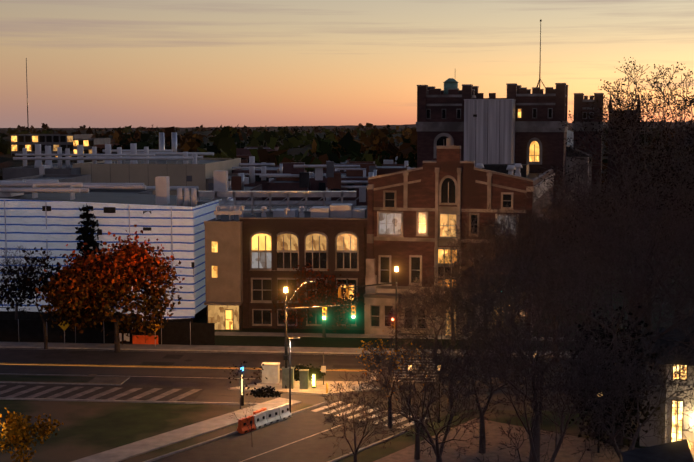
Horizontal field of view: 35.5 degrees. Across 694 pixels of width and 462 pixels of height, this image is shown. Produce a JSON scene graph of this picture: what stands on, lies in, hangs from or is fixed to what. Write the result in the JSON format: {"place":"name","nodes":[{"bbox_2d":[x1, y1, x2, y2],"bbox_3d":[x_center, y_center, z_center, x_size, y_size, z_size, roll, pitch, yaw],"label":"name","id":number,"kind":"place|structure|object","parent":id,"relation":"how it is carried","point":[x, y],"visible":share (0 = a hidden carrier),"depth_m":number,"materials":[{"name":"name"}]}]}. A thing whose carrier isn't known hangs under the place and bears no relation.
{"place":"outdoors","nodes":[
{"label":"outdoors","id":0,"kind":"place"},
{"bbox_2d":[0,128,692,461],"bbox_3d":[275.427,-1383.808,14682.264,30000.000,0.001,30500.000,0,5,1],"label":"ground","id":1,"kind":"structure","parent":0,"point":[87,429],"depth_m":81.98,"materials":[{"name":"green plant"}]},
{"bbox_2d":[0,253,41,317],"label":"bare tree","id":2,"kind":"object","parent":1,"relation":"on","point":[10,275],"visible":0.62,"depth_m":110.56,"materials":[{"name":"brown plant"}]},
{"bbox_2d":[0,245,59,319],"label":"bare tree","id":3,"kind":"object","parent":1,"relation":"on","point":[16,310],"visible":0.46,"depth_m":116.55,"materials":[{"name":"brown plant"}]},
{"bbox_2d":[0,408,63,461],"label":"yellow sapling","id":4,"kind":"object","parent":1,"relation":"on","point":[16,430],"visible":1,"depth_m":68.06,"materials":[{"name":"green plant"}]},
{"bbox_2d":[0,247,87,348],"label":"brown tree","id":5,"kind":"object","parent":1,"relation":"on","point":[24,281],"visible":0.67,"depth_m":106.03,"materials":[{"name":"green plant"}]},
{"bbox_2d":[61,203,117,320],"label":"spruce","id":6,"kind":"object","parent":1,"relation":"on","point":[85,236],"visible":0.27,"depth_m":120.90,"materials":[{"name":"green plant"}]},
{"bbox_2d":[0,176,232,322],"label":"wrapped building","id":7,"kind":"structure","parent":1,"relation":"on","point":[45,215],"depth_m":122.21,"materials":[{"name":"plastic"}]},
{"bbox_2d":[0,58,413,273],"bbox_3d":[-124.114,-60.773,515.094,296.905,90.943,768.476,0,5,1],"label":"buildings","id":8,"kind":"structure","parent":1,"relation":"on","point":[252,186],"depth_m":204.58,"materials":[{"name":"grey concrete"}]},
{"bbox_2d":[240,366,244,405],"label":"emergency phone pole","id":9,"kind":"object","parent":1,"relation":"on","point":[242,389],"visible":0.85,"depth_m":86.19,"materials":[{"name":"metal"}]},
{"bbox_2d":[224,361,266,408],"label":"sapling","id":10,"kind":"object","parent":1,"relation":"on","point":[257,374],"visible":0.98,"depth_m":84.22,"materials":[{"name":"brown plant"}]},
{"bbox_2d":[250,386,282,397],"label":"island shrub","id":11,"kind":"object","parent":1,"relation":"on","point":[259,392],"visible":0.9,"depth_m":89.16,"materials":[{"name":"green plant"}]},
{"bbox_2d":[204,203,366,329],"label":"brick building","id":12,"kind":"structure","parent":1,"relation":"on","point":[251,261],"depth_m":118.19,"materials":[{"name":"brown brick"}]},
{"bbox_2d":[293,364,316,380],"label":"island shrub","id":13,"kind":"object","parent":1,"relation":"on","point":[300,366],"visible":0.42,"depth_m":94.46,"materials":[{"name":"green plant"}]},
{"bbox_2d":[270,259,364,337],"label":"tree","id":14,"kind":"object","parent":1,"relation":"on","point":[333,294],"visible":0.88,"depth_m":113.36,"materials":[{"name":"brown plant"}]},
{"bbox_2d":[310,366,325,378],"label":"island shrub","id":15,"kind":"object","parent":1,"relation":"on","point":[319,373],"visible":0.4,"depth_m":95.57,"materials":[{"name":"green plant"}]},
{"bbox_2d":[0,122,693,189],"bbox_3d":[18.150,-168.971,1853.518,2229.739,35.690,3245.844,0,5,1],"label":"trees","id":16,"kind":"object","parent":1,"relation":"on","point":[223,140],"visible":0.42,"depth_m":408.30,"materials":[{"name":"green plant"}]},
{"bbox_2d":[0,122,693,177],"bbox_3d":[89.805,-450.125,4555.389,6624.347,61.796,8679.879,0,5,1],"label":"distant woods","id":17,"kind":"object","parent":1,"relation":"on","point":[7,161],"visible":0.19,"depth_m":840.90,"materials":[{"name":"green plant"}]},
{"bbox_2d":[338,264,397,349],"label":"signal pole","id":18,"kind":"object","parent":1,"relation":"on","point":[340,288],"visible":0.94,"depth_m":105.45,"materials":[{"name":"metal"}]},
{"bbox_2d":[85,134,693,212],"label":"tree line","id":19,"kind":"object","parent":1,"relation":"on","point":[377,152],"visible":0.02,"depth_m":291.53,"materials":[{"name":"green plant"}]},
{"bbox_2d":[397,273,477,363],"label":"bare tree","id":20,"kind":"object","parent":1,"relation":"on","point":[435,331],"visible":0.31,"depth_m":100.80,"materials":[{"name":"brown plant"}]},
{"bbox_2d":[438,364,441,422],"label":"plaza lamp","id":21,"kind":"object","parent":1,"relation":"on","point":[439,405],"visible":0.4,"depth_m":81.28,"materials":[{"name":"metal"}]},
{"bbox_2d":[410,256,474,344],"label":"bare tree","id":22,"kind":"object","parent":1,"relation":"on","point":[442,284],"visible":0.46,"depth_m":109.34,"materials":[{"name":"brown plant"}]},
{"bbox_2d":[385,276,535,408],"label":"bare tree","id":23,"kind":"object","parent":1,"relation":"on","point":[418,306],"visible":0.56,"depth_m":84.54,"materials":[{"name":"brown plant"}]},
{"bbox_2d":[438,218,544,346],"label":"bare tree","id":24,"kind":"object","parent":1,"relation":"on","point":[463,259],"visible":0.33,"depth_m":102.60,"materials":[{"name":"brown plant"}]},
{"bbox_2d":[363,20,640,338],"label":"gothic hall","id":25,"kind":"structure","parent":1,"relation":"on","point":[477,153],"depth_m":116.51,"materials":[{"name":"brick"}]},
{"bbox_2d":[441,206,571,340],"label":"bare tree","id":26,"kind":"object","parent":1,"relation":"on","point":[489,230],"visible":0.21,"depth_m":110.40,"materials":[{"name":"brown plant"}]},
{"bbox_2d":[435,202,584,382],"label":"bare tree","id":27,"kind":"object","parent":1,"relation":"on","point":[508,248],"visible":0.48,"depth_m":92.77,"materials":[{"name":"brown plant"}]},
{"bbox_2d":[417,236,637,461],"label":"bare tree","id":28,"kind":"object","parent":1,"relation":"on","point":[535,438],"visible":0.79,"depth_m":65.69,"materials":[{"name":"brown plant"}]},
{"bbox_2d":[445,315,646,461],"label":"bare tree","id":29,"kind":"object","parent":1,"relation":"on","point":[551,400],"visible":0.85,"depth_m":56.54,"materials":[{"name":"brown plant"}]},
{"bbox_2d":[445,251,663,423],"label":"bare tree","id":30,"kind":"object","parent":1,"relation":"on","point":[538,312],"visible":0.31,"depth_m":79.90,"materials":[{"name":"brown plant"}]},
{"bbox_2d":[495,204,630,362],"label":"bare tree","id":31,"kind":"object","parent":1,"relation":"on","point":[560,235],"visible":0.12,"depth_m":100.85,"materials":[{"name":"brown plant"}]},
{"bbox_2d":[484,158,693,446],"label":"bare tree","id":32,"kind":"object","parent":1,"relation":"on","point":[592,249],"visible":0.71,"depth_m":71.75,"materials":[{"name":"brown plant"}]},
{"bbox_2d":[514,173,667,335],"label":"bare tree","id":33,"kind":"object","parent":1,"relation":"on","point":[548,207],"visible":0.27,"depth_m":107.66,"materials":[{"name":"brown plant"}]},
{"bbox_2d":[522,119,693,320],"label":"bare tree","id":34,"kind":"object","parent":1,"relation":"on","point":[562,186],"visible":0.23,"depth_m":95.82,"materials":[{"name":"brown plant"}]},
{"bbox_2d":[538,57,693,410],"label":"bare tree","id":35,"kind":"object","parent":1,"relation":"on","point":[627,117],"visible":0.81,"depth_m":84.05,"materials":[{"name":"brown plant"}]},
{"bbox_2d":[620,255,693,408],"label":"bare tree","id":36,"kind":"object","parent":1,"relation":"on","point":[684,331],"visible":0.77,"depth_m":65.85,"materials":[{"name":"brown plant"}]},
{"bbox_2d":[634,314,693,457],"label":"white house","id":37,"kind":"structure","parent":1,"relation":"on","point":[682,422],"depth_m":72.95,"materials":[{"name":"paint"}]},
{"bbox_2d":[0,303,693,412],"bbox_3d":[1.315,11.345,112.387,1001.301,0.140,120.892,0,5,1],"label":"roads","id":38,"kind":"structure","parent":0,"point":[142,373],"depth_m":100.04,"materials":[{"name":"grey asphalt"}]},
{"bbox_2d":[0,319,214,346],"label":"construction fence","id":39,"kind":"object","parent":38,"relation":"on","point":[172,333],"visible":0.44,"depth_m":111.04,"materials":[{"name":"paint"}]},
{"bbox_2d":[33,225,184,352],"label":"autumn maple","id":40,"kind":"object","parent":38,"relation":"on","point":[101,285],"visible":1,"depth_m":105.37,"materials":[{"name":"red plant"}]},
{"bbox_2d":[261,353,327,392],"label":"utility boxes","id":41,"kind":"object","parent":38,"relation":"on","point":[271,372],"visible":0.92,"depth_m":91.64,"materials":[{"name":"paint"}]},
{"bbox_2d":[283,281,356,388],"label":"traffic light pole","id":42,"kind":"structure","parent":38,"relation":"on","point":[325,313],"depth_m":90.74,"materials":[{"name":"metal"}]},
{"bbox_2d":[0,0,693,127],"label":"sky","id":43,"kind":"structure","parent":0,"point":[92,63],"materials":[{"name":"orange"}]},
{"bbox_2d":[71,385,693,461],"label":"side road","id":44,"kind":"structure","parent":0,"point":[296,436],"depth_m":76.00,"materials":[{"name":"grey asphalt"}]},
{"bbox_2d":[231,401,255,446],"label":"sapling","id":45,"kind":"object","parent":44,"relation":"on","point":[247,421],"visible":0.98,"depth_m":75.04,"materials":[{"name":"brown plant"}]},
{"bbox_2d":[237,403,291,433],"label":"plastic barriers","id":46,"kind":"object","parent":44,"relation":"on","point":[262,417],"visible":0.98,"depth_m":80.69,"materials":[{"name":"white plastic"}]},
{"bbox_2d":[288,338,299,412],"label":"pedestrian light","id":47,"kind":"object","parent":44,"relation":"on","point":[289,339],"visible":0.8,"depth_m":82.75,"materials":[{"name":"paint"}]},
{"bbox_2d":[320,371,392,461],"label":"bare tree","id":48,"kind":"object","parent":44,"relation":"on","point":[355,451],"visible":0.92,"depth_m":67.10,"materials":[{"name":"brown plant"}]},
{"bbox_2d":[356,339,431,427],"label":"bare tree","id":49,"kind":"object","parent":44,"relation":"on","point":[372,350],"visible":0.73,"depth_m":80.08,"materials":[{"name":"brown plant"}]},
{"bbox_2d":[408,363,411,422],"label":"plaza lamp","id":50,"kind":"object","parent":44,"relation":"on","point":[410,393],"visible":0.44,"depth_m":81.19,"materials":[{"name":"metal"}]},
{"bbox_2d":[365,343,470,459],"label":"bare tree","id":51,"kind":"object","parent":44,"relation":"on","point":[417,449],"visible":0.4,"depth_m":71.81,"materials":[{"name":"brown plant"}]},
{"bbox_2d":[348,338,505,461],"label":"bare tree","id":52,"kind":"object","parent":44,"relation":"on","point":[437,451],"visible":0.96,"depth_m":62.51,"materials":[{"name":"brown plant"}]},
{"bbox_2d":[435,326,551,453],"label":"bare tree","id":53,"kind":"object","parent":44,"relation":"on","point":[483,444],"visible":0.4,"depth_m":72.95,"materials":[{"name":"brown plant"}]},
{"bbox_2d":[556,290,665,450],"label":"dark holly","id":54,"kind":"object","parent":44,"relation":"on","point":[634,413],"visible":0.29,"depth_m":74.08,"materials":[{"name":"green plant"}]},
{"bbox_2d":[547,309,693,461],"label":"bare tree","id":55,"kind":"object","parent":44,"relation":"on","point":[647,387],"visible":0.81,"depth_m":56.40,"materials":[{"name":"brown plant"}]},
{"bbox_2d":[620,439,693,461],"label":"roof corner","id":56,"kind":"object","parent":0,"point":[677,451],"visible":1,"depth_m":30.18,"materials":[{"name":"stone"}]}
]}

